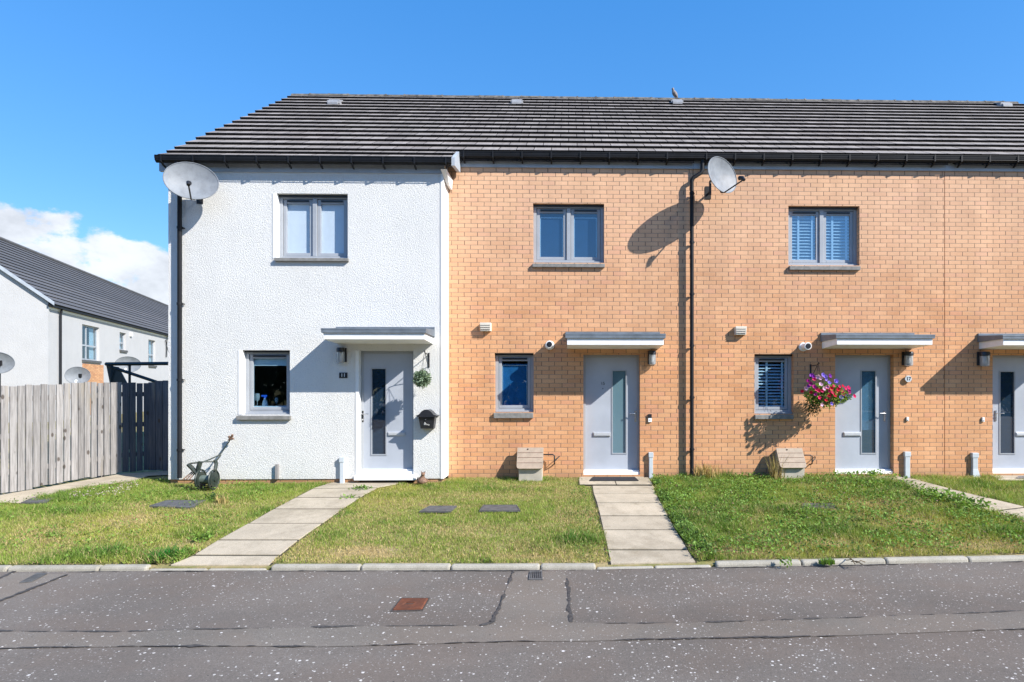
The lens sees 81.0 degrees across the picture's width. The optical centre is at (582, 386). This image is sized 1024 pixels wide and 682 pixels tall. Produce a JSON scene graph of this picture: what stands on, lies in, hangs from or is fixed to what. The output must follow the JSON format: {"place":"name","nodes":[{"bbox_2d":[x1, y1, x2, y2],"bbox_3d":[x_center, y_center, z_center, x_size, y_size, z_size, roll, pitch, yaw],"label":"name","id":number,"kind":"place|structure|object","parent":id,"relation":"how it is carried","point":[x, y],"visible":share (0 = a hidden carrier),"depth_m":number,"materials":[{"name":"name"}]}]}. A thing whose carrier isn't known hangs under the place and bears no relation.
{"place":"outdoors","nodes":[
{"label":"outdoors","id":0,"kind":"place"},
{"bbox_2d":[0,471,167,502],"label":"path","id":1,"kind":"structure","parent":0,"point":[20,496],"depth_m":9.76,"materials":[{"name":"beige concrete"}]},
{"bbox_2d":[115,356,140,371],"bbox_3d":[-19.062,0.155,24.919,0.692,2.864,0.696,0,0,15],"label":"satellite dish","id":2,"kind":"object","parent":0,"point":[129,359],"visible":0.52,"depth_m":25.02,"materials":[{"name":"grey metal"}]},
{"bbox_2d":[0,476,330,563],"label":"grass","id":3,"kind":"structure","parent":0,"point":[60,499],"depth_m":7.71,"materials":[{"name":"green plant"}]},
{"bbox_2d":[170,480,404,565],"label":"path","id":4,"kind":"structure","parent":0,"point":[266,539],"depth_m":7.29,"materials":[{"name":"grey concrete"}]},
{"bbox_2d":[339,493,359,498],"bbox_3d":[-3.469,1.648,8.897,0.307,0.115,0.212,0,0,-19],"label":"weed","id":5,"kind":"object","parent":4,"relation":"on","point":[351,496],"visible":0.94,"depth_m":8.88,"materials":[{"name":"green plant"}]},
{"bbox_2d":[348,484,372,490],"bbox_3d":[-3.532,1.607,9.475,0.394,0.120,0.322,0,0,-1],"label":"weed","id":6,"kind":"object","parent":4,"relation":"on","point":[361,486],"visible":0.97,"depth_m":9.44,"materials":[{"name":"green plant"}]},
{"bbox_2d":[0,561,1023,681],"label":"road","id":7,"kind":"structure","parent":0,"point":[129,601],"depth_m":4.78,"materials":[{"name":"grey asphalt"}]},
{"bbox_2d":[0,573,64,598],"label":"road patch","id":8,"kind":"object","parent":7,"relation":"on","point":[10,584],"visible":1,"depth_m":5.67,"materials":[{"name":"grey asphalt"}]},
{"bbox_2d":[19,573,46,582],"bbox_3d":[-5.331,1.857,5.798,0.102,0.009,0.304,0,0,-18],"label":"drain grate","id":9,"kind":"object","parent":8,"relation":"on","point":[34,577],"visible":1,"depth_m":5.78,"materials":[{"name":"metal"}]},
{"bbox_2d":[0,574,67,600],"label":"tar seam","id":10,"kind":"object","parent":7,"relation":"on","point":[30,588],"visible":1,"depth_m":5.49,"materials":[{"name":"black asphalt"}]},
{"bbox_2d":[391,598,429,611],"bbox_3d":[-1.461,1.867,5.095,0.264,0.028,0.311,0,0,-1],"label":"drain cover","id":11,"kind":"object","parent":7,"relation":"on","point":[409,604],"visible":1,"depth_m":5.07,"materials":[{"name":"metal"}]},
{"bbox_2d":[480,570,514,625],"bbox_3d":[-0.705,1.859,5.329,0.110,0.001,1.401,0,0,4],"label":"tar seam","id":12,"kind":"object","parent":7,"relation":"on","point":[493,619],"visible":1,"depth_m":4.97,"materials":[{"name":"black asphalt"}]},
{"bbox_2d":[0,571,1023,648],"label":"road patch","id":13,"kind":"object","parent":7,"relation":"on","point":[532,610],"visible":1,"depth_m":4.55,"materials":[{"name":"grey asphalt"}]},
{"bbox_2d":[0,625,455,631],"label":"tar seam","id":14,"kind":"object","parent":13,"relation":"on","point":[322,626],"visible":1,"depth_m":4.58,"materials":[{"name":"black asphalt"}]},
{"bbox_2d":[17,628,1023,647],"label":"tar seam","id":15,"kind":"object","parent":13,"relation":"on","point":[193,645],"visible":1,"depth_m":4.34,"materials":[{"name":"black asphalt"}]},
{"bbox_2d":[529,571,542,579],"bbox_3d":[-0.454,1.857,5.864,0.141,0.009,0.270,0,0,-1],"label":"drain grate","id":16,"kind":"object","parent":13,"relation":"on","point":[535,575],"visible":1,"depth_m":5.84,"materials":[{"name":"metal"}]},
{"bbox_2d":[40,561,1020,571],"bbox_3d":[-0.371,1.859,6.100,10.171,0.001,0.157,0,0,-2],"label":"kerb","id":17,"kind":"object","parent":7,"relation":"on","point":[510,570],"visible":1,"depth_m":6.02,"materials":[{"name":"grey concrete"}]},
{"bbox_2d":[565,578,572,621],"bbox_3d":[-0.119,1.859,5.247,0.056,0.001,1.084,0,0,-3],"label":"tar seam","id":18,"kind":"object","parent":7,"relation":"on","point":[568,608],"visible":1,"depth_m":5.11,"materials":[{"name":"black asphalt"}]},
{"bbox_2d":[619,610,1021,623],"bbox_3d":[2.803,1.859,4.867,5.291,0.001,0.067,0,0,-5],"label":"tar seam","id":19,"kind":"object","parent":7,"relation":"on","point":[813,618],"visible":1,"depth_m":4.75,"materials":[{"name":"black asphalt"}]},
{"bbox_2d":[817,557,834,564],"bbox_3d":[2.538,1.800,6.169,0.181,0.073,0.152,0,0,-1],"label":"weed","id":20,"kind":"object","parent":7,"relation":"on","point":[828,561],"visible":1,"depth_m":6.15,"materials":[{"name":"green plant"}]},
{"bbox_2d":[715,555,1023,566],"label":"kerb","id":21,"kind":"structure","parent":7,"relation":"on","point":[884,560],"depth_m":6.28,"materials":[{"name":"concrete"}]},
{"bbox_2d":[846,557,864,564],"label":"twigs","id":22,"kind":"object","parent":21,"relation":"on","point":[853,561],"visible":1,"depth_m":6.09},
{"bbox_2d":[0,412,1023,569],"bbox_3d":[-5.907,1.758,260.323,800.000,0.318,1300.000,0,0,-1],"label":"ground","id":23,"kind":"structure","parent":0,"point":[711,562],"depth_m":6.89,"materials":[{"name":"green plant"}]},
{"bbox_2d":[21,497,51,503],"bbox_3d":[-7.887,1.653,8.641,0.443,0.039,0.307,0,0,-1],"label":"inspection cover","id":24,"kind":"object","parent":23,"relation":"on","point":[32,501],"visible":0.69,"depth_m":8.55,"materials":[{"name":"metal"}]},
{"bbox_2d":[0,382,121,492],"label":"timber fence","id":25,"kind":"object","parent":23,"relation":"on","point":[17,433],"visible":0.98,"depth_m":9.79,"materials":[{"name":"grey wood"}]},
{"bbox_2d":[0,564,150,571],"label":"kerb","id":26,"kind":"structure","parent":23,"relation":"on","point":[106,567],"depth_m":6.03,"materials":[{"name":"concrete"}]},
{"bbox_2d":[0,237,167,421],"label":"house","id":27,"kind":"structure","parent":23,"relation":"on","point":[58,319],"depth_m":30.84,"materials":[{"name":"paint"}]},
{"bbox_2d":[0,352,14,385],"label":"satellite dish","id":28,"kind":"object","parent":27,"relation":"attached to","point":[7,362],"visible":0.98,"depth_m":14.39,"materials":[{"name":"grey metal"}]},
{"bbox_2d":[64,367,90,382],"bbox_3d":[-16.134,0.471,18.986,0.505,2.232,0.510,0,0,8],"label":"satellite dish","id":29,"kind":"object","parent":27,"relation":"attached to","point":[77,375],"visible":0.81,"depth_m":19.06,"materials":[{"name":"grey metal"}]},
{"bbox_2d":[82,325,101,362],"bbox_3d":[-26.014,-2.281,31.059,0.800,2.402,2.660,0,0,-20],"label":"window","id":30,"kind":"structure","parent":27,"relation":"in","point":[84,328],"depth_m":31.71,"materials":[{"name":"white plastic"}]},
{"bbox_2d":[119,333,127,352],"bbox_3d":[-27.245,-2.620,35.167,0.340,1.147,1.074,0,0,-20],"label":"window","id":31,"kind":"structure","parent":27,"relation":"in","point":[121,350],"depth_m":35.49,"materials":[{"name":"white plastic"}]},
{"bbox_2d":[148,340,156,366],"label":"window","id":32,"kind":"structure","parent":27,"relation":"in","point":[149,354],"depth_m":40.19,"materials":[{"name":"white plastic"}]},
{"bbox_2d":[71,481,137,495],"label":"weed leaves","id":33,"kind":"object","parent":23,"relation":"on","point":[107,488],"visible":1,"depth_m":9.07,"materials":[{"name":"green plant"}]},
{"bbox_2d":[122,382,148,471],"bbox_3d":[-8.248,0.742,10.998,0.070,1.642,0.431,0,0,34],"label":"timber fence","id":34,"kind":"object","parent":23,"relation":"on","point":[130,424],"visible":1,"depth_m":10.95,"materials":[{"name":"wood"}]},
{"bbox_2d":[105,362,167,448],"bbox_3d":[-11.226,0.473,15.139,1.762,2.227,0.090,0,0,-1],"label":"pergola","id":35,"kind":"object","parent":23,"relation":"on","point":[115,374],"visible":0.56,"depth_m":15.12,"materials":[{"name":"wood"}]},
{"bbox_2d":[148,380,167,470],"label":"side gate","id":36,"kind":"structure","parent":23,"relation":"on","point":[158,425],"depth_m":11.12,"materials":[{"name":"wood"}]},
{"bbox_2d":[149,500,204,508],"bbox_3d":[-5.729,1.667,8.434,0.662,0.047,0.448,0,0,-1],"label":"inspection cover","id":37,"kind":"object","parent":23,"relation":"on","point":[177,504],"visible":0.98,"depth_m":8.40,"materials":[{"name":"metal"}]},
{"bbox_2d":[145,530,215,560],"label":"weed leaves","id":38,"kind":"object","parent":23,"relation":"on","point":[208,535],"visible":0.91,"depth_m":6.68,"materials":[{"name":"green plant"}]},
{"bbox_2d":[149,568,266,570],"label":"kerb","id":39,"kind":"structure","parent":23,"relation":"on","point":[172,569],"depth_m":6.06,"materials":[{"name":"concrete"}]},
{"bbox_2d":[183,434,233,489],"bbox_3d":[-5.985,1.201,9.494,0.554,0.847,0.602,0,0,-1],"label":"push mower","id":40,"kind":"object","parent":23,"relation":"on","point":[202,478],"visible":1,"depth_m":9.35,"materials":[{"name":"green paint"}]},
{"bbox_2d":[215,492,229,503],"bbox_3d":[-5.158,1.594,8.565,0.254,0.177,0.215,0,0,-1],"label":"weed","id":41,"kind":"object","parent":23,"relation":"on","point":[221,500],"visible":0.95,"depth_m":8.54,"materials":[{"name":"yellow plant"}]},
{"bbox_2d":[154,93,483,483],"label":"terraced house","id":42,"kind":"structure","parent":23,"relation":"on","point":[307,238],"depth_m":9.90,"materials":[{"name":"white paint"}]},
{"bbox_2d":[163,162,218,203],"bbox_3d":[-6.168,-3.262,9.447,0.598,0.616,0.728,0,0,15],"label":"satellite dish","id":43,"kind":"object","parent":42,"relation":"attached to","point":[199,183],"visible":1,"depth_m":9.47,"materials":[{"name":"grey metal"}]},
{"bbox_2d":[254,393,259,405],"bbox_3d":[-5.534,0.220,10.137,0.084,0.210,0.082,0,0,-1],"label":"drinking glass","id":44,"kind":"object","parent":42,"relation":"on","point":[257,397],"visible":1,"depth_m":10.12,"materials":[{"name":"glass"}]},
{"bbox_2d":[236,350,290,419],"bbox_3d":[-5.270,-0.031,9.933,0.877,1.152,0.229,0,0,-1],"label":"window","id":45,"kind":"structure","parent":42,"relation":"in","point":[253,358],"depth_m":9.98,"materials":[{"name":"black plastic"}]},
{"bbox_2d":[261,395,267,405],"bbox_3d":[-5.404,0.233,10.130,0.100,0.185,0.088,0,0,-1],"label":"spray bottle","id":46,"kind":"object","parent":42,"relation":"on","point":[264,402],"visible":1,"depth_m":10.11,"materials":[{"name":"blue plastic"}]},
{"bbox_2d":[275,464,278,478],"bbox_3d":[-5.051,1.405,9.853,0.047,0.246,0.050,0,0,-1],"label":"marker post","id":47,"kind":"object","parent":42,"relation":"attached to","point":[276,471],"visible":1,"depth_m":9.83,"materials":[{"name":"grey plastic"}]},
{"bbox_2d":[274,195,348,261],"bbox_3d":[-4.483,-2.645,9.950,1.208,1.133,0.229,0,0,-1],"label":"window","id":48,"kind":"structure","parent":42,"relation":"in","point":[313,228],"depth_m":10.03,"materials":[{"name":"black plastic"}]},
{"bbox_2d":[336,347,346,362],"bbox_3d":[-3.986,-0.518,9.830,0.144,0.256,0.144,0,0,-1],"label":"wall lamp","id":49,"kind":"object","parent":42,"relation":"attached to","point":[341,354],"visible":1,"depth_m":9.78,"materials":[{"name":"silver plastic"}]},
{"bbox_2d":[339,457,344,482],"bbox_3d":[-3.981,1.401,9.871,0.084,0.472,0.062,0,0,-1],"label":"cable conduit","id":50,"kind":"object","parent":42,"relation":"attached to","point":[342,468],"visible":0.76,"depth_m":9.85,"materials":[{"name":"plastic"}]},
{"bbox_2d":[339,373,347,377],"bbox_3d":[-3.971,-0.190,9.893,0.134,0.091,0.018,0,0,-1],"label":"number plate","id":51,"kind":"object","parent":42,"relation":"attached to","point":[343,375],"visible":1,"depth_m":9.89,"materials":[{"name":"black plastic"}]},
{"bbox_2d":[354,351,416,480],"bbox_3d":[-3.269,0.475,9.983,1.025,2.152,0.270,0,0,-1],"label":"door","id":52,"kind":"structure","parent":42,"relation":"in","point":[386,376],"depth_m":10.04,"materials":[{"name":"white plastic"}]},
{"bbox_2d":[412,350,432,389],"bbox_3d":[-2.606,-0.269,9.677,0.348,0.645,0.420,0,0,-28],"label":"topiary ball","id":53,"kind":"object","parent":42,"relation":"attached to","point":[422,378],"visible":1,"depth_m":9.58,"materials":[{"name":"green plant"}]},
{"bbox_2d":[416,409,438,428],"bbox_3d":[-2.557,0.533,9.835,0.360,0.313,0.200,0,0,-1],"label":"post box","id":54,"kind":"object","parent":42,"relation":"attached to","point":[427,418],"visible":1,"depth_m":9.78,"materials":[{"name":"black plastic"}]},
{"bbox_2d":[271,563,595,570],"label":"kerb","id":55,"kind":"structure","parent":23,"relation":"on","point":[448,566],"depth_m":6.07,"materials":[{"name":"concrete"}]},
{"bbox_2d":[419,506,456,512],"bbox_3d":[-1.983,1.685,8.202,0.456,0.038,0.293,0,0,-1],"label":"inspection cover","id":56,"kind":"object","parent":23,"relation":"on","point":[437,509],"visible":1,"depth_m":8.14,"materials":[{"name":"metal"}]},
{"bbox_2d":[272,475,610,562],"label":"grass","id":57,"kind":"structure","parent":23,"relation":"on","point":[535,544],"depth_m":7.49,"materials":[{"name":"green plant"}]},
{"bbox_2d":[416,471,427,483],"bbox_3d":[-2.629,1.489,9.793,0.170,0.216,0.166,0,0,37],"label":"animal ornament","id":58,"kind":"object","parent":57,"relation":"on","point":[421,479],"visible":0.99,"depth_m":9.75,"materials":[{"name":"brown ceramic"}]},
{"bbox_2d":[564,478,610,558],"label":"weed leaves","id":59,"kind":"object","parent":57,"relation":"on","point":[583,522],"visible":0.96,"depth_m":7.38,"materials":[{"name":"green plant"}]},
{"bbox_2d":[479,505,519,511],"bbox_3d":[-1.124,1.684,8.249,0.559,0.040,0.318,0,0,-1],"label":"inspection cover","id":60,"kind":"object","parent":23,"relation":"on","point":[500,508],"visible":1,"depth_m":8.20,"materials":[{"name":"metal"}]},
{"bbox_2d":[448,95,694,478],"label":"terraced house","id":61,"kind":"structure","parent":23,"relation":"on","point":[569,227],"depth_m":10.40,"materials":[{"name":"orange brick"}]},
{"bbox_2d":[480,323,491,330],"bbox_3d":[-1.671,-1.034,10.302,0.192,0.144,0.105,0,0,-1],"label":"wall vent","id":62,"kind":"object","parent":61,"relation":"attached to","point":[485,326],"depth_m":10.26,"materials":[{"name":"beige plastic"}]},
{"bbox_2d":[494,353,533,417],"bbox_3d":[-1.191,-0.021,10.425,0.686,1.131,0.229,0,0,-1],"label":"window","id":63,"kind":"structure","parent":61,"relation":"in","point":[514,383],"depth_m":10.49,"materials":[{"name":"grey plastic"}]},
{"bbox_2d":[517,447,559,481],"bbox_3d":[-0.748,1.336,10.202,0.727,0.582,0.347,0,0,-1],"label":"meter box","id":64,"kind":"object","parent":61,"relation":"attached to","point":[529,463],"visible":0.85,"depth_m":10.11,"materials":[{"name":"grey plastic"}]},
{"bbox_2d":[545,341,553,349],"bbox_3d":[-0.562,-0.723,10.264,0.160,0.158,0.232,0,0,-1],"label":"boiler flue","id":65,"kind":"object","parent":61,"relation":"attached to","point":[549,345],"visible":1,"depth_m":10.15,"materials":[{"name":"white plastic"}]},
{"bbox_2d":[532,204,604,267],"bbox_3d":[-0.237,-2.639,10.447,1.256,1.121,0.229,0,0,-1],"label":"window","id":66,"kind":"structure","parent":61,"relation":"in","point":[549,232],"depth_m":10.52,"materials":[{"name":"grey plastic"}]},
{"bbox_2d":[580,355,643,478],"bbox_3d":[0.515,0.534,10.424,1.111,2.195,0.360,0,0,-1],"label":"door","id":67,"kind":"structure","parent":61,"relation":"in","point":[610,382],"depth_m":10.52,"materials":[{"name":"grey plastic"}]},
{"bbox_2d":[648,414,651,421],"bbox_3d":[1.183,0.547,10.403,0.062,0.140,0.032,0,0,-1],"label":"doorbell","id":68,"kind":"object","parent":61,"relation":"attached to","point":[649,417],"visible":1,"depth_m":10.39,"materials":[{"name":"white plastic"}]},
{"bbox_2d":[648,452,652,478],"bbox_3d":[1.199,1.391,10.389,0.084,0.492,0.062,0,0,-1],"label":"cable conduit","id":69,"kind":"object","parent":61,"relation":"attached to","point":[650,455],"visible":0.77,"depth_m":10.37,"materials":[{"name":"plastic"}]},
{"bbox_2d":[648,350,655,364],"bbox_3d":[1.218,-0.502,10.349,0.142,0.250,0.142,0,0,-1],"label":"wall lamp","id":70,"kind":"object","parent":61,"relation":"attached to","point":[651,357],"visible":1,"depth_m":10.30,"materials":[{"name":"silver plastic"}]},
{"bbox_2d":[597,565,710,568],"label":"kerb","id":71,"kind":"structure","parent":23,"relation":"on","point":[662,566],"depth_m":6.14,"materials":[{"name":"concrete"}]},
{"bbox_2d":[652,477,716,554],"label":"weed leaves","id":72,"kind":"object","parent":23,"relation":"on","point":[662,494],"visible":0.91,"depth_m":7.28,"materials":[{"name":"green plant"}]},
{"bbox_2d":[658,97,950,477],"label":"terraced house","id":73,"kind":"structure","parent":23,"relation":"on","point":[820,228],"depth_m":10.50,"materials":[{"name":"orange brick"}]},
{"bbox_2d":[672,88,677,97],"bbox_3d":[2.257,-7.176,14.546,0.136,0.259,0.131,0,0,42],"label":"bird","id":74,"kind":"object","parent":73,"relation":"on","point":[674,93],"visible":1,"depth_m":14.52},
{"bbox_2d":[705,156,745,198],"bbox_3d":[2.395,-3.529,10.009,0.599,0.618,0.818,0,0,9],"label":"satellite dish","id":75,"kind":"object","parent":73,"relation":"attached to","point":[722,175],"visible":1,"depth_m":10.01,"materials":[{"name":"grey metal"}]},
{"bbox_2d":[734,326,746,334],"bbox_3d":[2.767,-0.979,10.403,0.196,0.144,0.105,0,0,-1],"label":"wall vent","id":76,"kind":"object","parent":73,"relation":"attached to","point":[739,330],"depth_m":10.36,"materials":[{"name":"beige plastic"}]},
{"bbox_2d":[754,354,793,418],"bbox_3d":[3.371,-0.004,10.537,0.696,1.142,0.245,0,0,-1],"label":"window","id":77,"kind":"structure","parent":73,"relation":"in","point":[786,358],"depth_m":10.59,"materials":[{"name":"grey plastic"}]},
{"bbox_2d":[776,448,815,478],"bbox_3d":[3.738,1.347,10.304,0.735,0.560,0.347,0,0,-1],"label":"meter box","id":78,"kind":"object","parent":73,"relation":"attached to","point":[794,465],"visible":0.89,"depth_m":10.21,"materials":[{"name":"grey plastic"}]},
{"bbox_2d":[799,342,811,350],"bbox_3d":[3.893,-0.701,10.365,0.160,0.158,0.232,0,0,-1],"label":"boiler flue","id":79,"kind":"object","parent":73,"relation":"attached to","point":[803,346],"visible":1,"depth_m":10.27,"materials":[{"name":"white plastic"}]},
{"bbox_2d":[788,207,860,270],"bbox_3d":[4.259,-2.620,10.557,1.266,1.138,0.245,0,0,-1],"label":"window","id":80,"kind":"structure","parent":73,"relation":"in","point":[820,213],"depth_m":10.61,"materials":[{"name":"grey plastic"}]},
{"bbox_2d":[800,362,855,416],"bbox_3d":[4.162,0.048,10.070,0.770,0.937,0.687,0,0,34],"label":"hanging basket","id":81,"kind":"object","parent":73,"relation":"attached to","point":[830,393],"visible":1,"depth_m":10.00,"materials":[{"name":"multicoloured plant"}]},
{"bbox_2d":[835,355,898,477],"bbox_3d":[4.982,0.534,10.526,1.165,2.195,0.360,0,0,-1],"label":"door","id":82,"kind":"structure","parent":73,"relation":"in","point":[868,376],"depth_m":10.63,"materials":[{"name":"grey plastic"}]},
{"bbox_2d":[903,452,910,477],"bbox_3d":[5.726,1.391,10.492,0.108,0.492,0.062,0,0,-1],"label":"cable conduit","id":83,"kind":"object","parent":73,"relation":"attached to","point":[907,455],"visible":0.81,"depth_m":10.47,"materials":[{"name":"plastic"}]},
{"bbox_2d":[902,351,913,365],"bbox_3d":[5.730,-0.489,10.448,0.168,0.255,0.160,0,0,-1],"label":"wall lamp","id":84,"kind":"object","parent":73,"relation":"attached to","point":[907,358],"visible":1,"depth_m":10.40,"materials":[{"name":"silver plastic"}]},
{"bbox_2d":[905,376,911,381],"bbox_3d":[5.744,-0.140,10.498,0.120,0.120,0.050,0,0,-1],"label":"number plaque","id":85,"kind":"object","parent":73,"relation":"attached to","point":[908,378],"visible":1,"depth_m":10.48,"materials":[{"name":"ceramic"}]},
{"bbox_2d":[802,503,837,508],"bbox_3d":[3.315,1.681,8.389,0.546,0.036,0.250,0,0,-1],"label":"inspection cover","id":86,"kind":"object","parent":23,"relation":"on","point":[816,504],"visible":0.33,"depth_m":8.38,"materials":[{"name":"metal"}]},
{"bbox_2d":[649,461,1023,559],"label":"grass","id":87,"kind":"structure","parent":23,"relation":"on","point":[720,525],"depth_m":7.67,"materials":[{"name":"green plant"}]},
{"bbox_2d":[652,452,1023,552],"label":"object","id":88,"kind":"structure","parent":87,"relation":"on","point":[834,511],"depth_m":7.90,"materials":[{"name":"green plant"}]},
{"bbox_2d":[656,472,1023,567],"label":"weed","id":89,"kind":"object","parent":23,"relation":"on","point":[838,509],"depth_m":7.32,"materials":[{"name":"green plant"}]},
{"bbox_2d":[832,469,1021,519],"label":"weed leaves","id":90,"kind":"object","parent":23,"relation":"on","point":[955,497],"visible":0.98,"depth_m":8.78,"materials":[{"name":"green plant"}]},
{"bbox_2d":[841,99,1023,476],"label":"terraced house","id":91,"kind":"structure","parent":23,"relation":"on","point":[981,143],"depth_m":10.56,"materials":[{"name":"orange brick"}]},
{"bbox_2d":[970,453,979,476],"bbox_3d":[6.944,1.407,10.506,0.153,0.480,0.089,0,0,-1],"label":"cable conduit","id":92,"kind":"object","parent":91,"relation":"attached to","point":[974,464],"visible":0.78,"depth_m":10.49,"materials":[{"name":"plastic"}]},
{"bbox_2d":[977,352,990,366],"bbox_3d":[7.084,-0.486,10.478,0.180,0.261,0.173,0,0,-1],"label":"wall lamp","id":93,"kind":"object","parent":91,"relation":"attached to","point":[983,359],"visible":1,"depth_m":10.43,"materials":[{"name":"black plastic"}]},
{"bbox_2d":[990,355,1023,476],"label":"door","id":94,"kind":"structure","parent":91,"relation":"in","point":[1008,370],"depth_m":10.69,"materials":[{"name":"grey plastic"}]},
{"bbox_2d":[0,0,1023,304],"label":"sky","id":95,"kind":"structure","parent":0,"point":[91,90],"materials":[{"name":"blue"}]},
{"bbox_2d":[578,477,652,485],"bbox_3d":[0.554,1.613,10.080,1.241,0.081,0.618,0,0,-1],"label":"doorstep","id":96,"kind":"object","parent":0,"point":[644,481],"depth_m":9.86,"materials":[{"name":"beige concrete"}]},
{"bbox_2d":[589,477,638,480],"bbox_3d":[0.534,1.575,10.175,0.830,0.030,0.296,0,0,-1],"label":"doormat","id":97,"kind":"object","parent":96,"relation":"on","point":[613,479],"visible":1,"depth_m":10.09,"materials":[{"name":"black rubber"}]},
{"bbox_2d":[591,486,696,564],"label":"path","id":98,"kind":"structure","parent":0,"point":[636,523],"depth_m":7.32,"materials":[{"name":"grey concrete"}]},
{"bbox_2d":[862,477,1023,517],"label":"path","id":99,"kind":"structure","parent":0,"point":[1007,507],"depth_m":8.72,"materials":[{"name":"beige concrete"}]},
{"bbox_2d":[911,472,1023,505],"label":"grass","id":100,"kind":"structure","parent":0,"point":[1010,487],"depth_m":9.66,"materials":[{"name":"green plant"}]},
{"bbox_2d":[997,477,1023,481],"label":"path","id":101,"kind":"structure","parent":0,"point":[1012,478],"depth_m":10.30,"materials":[{"name":"beige concrete"}]}
]}

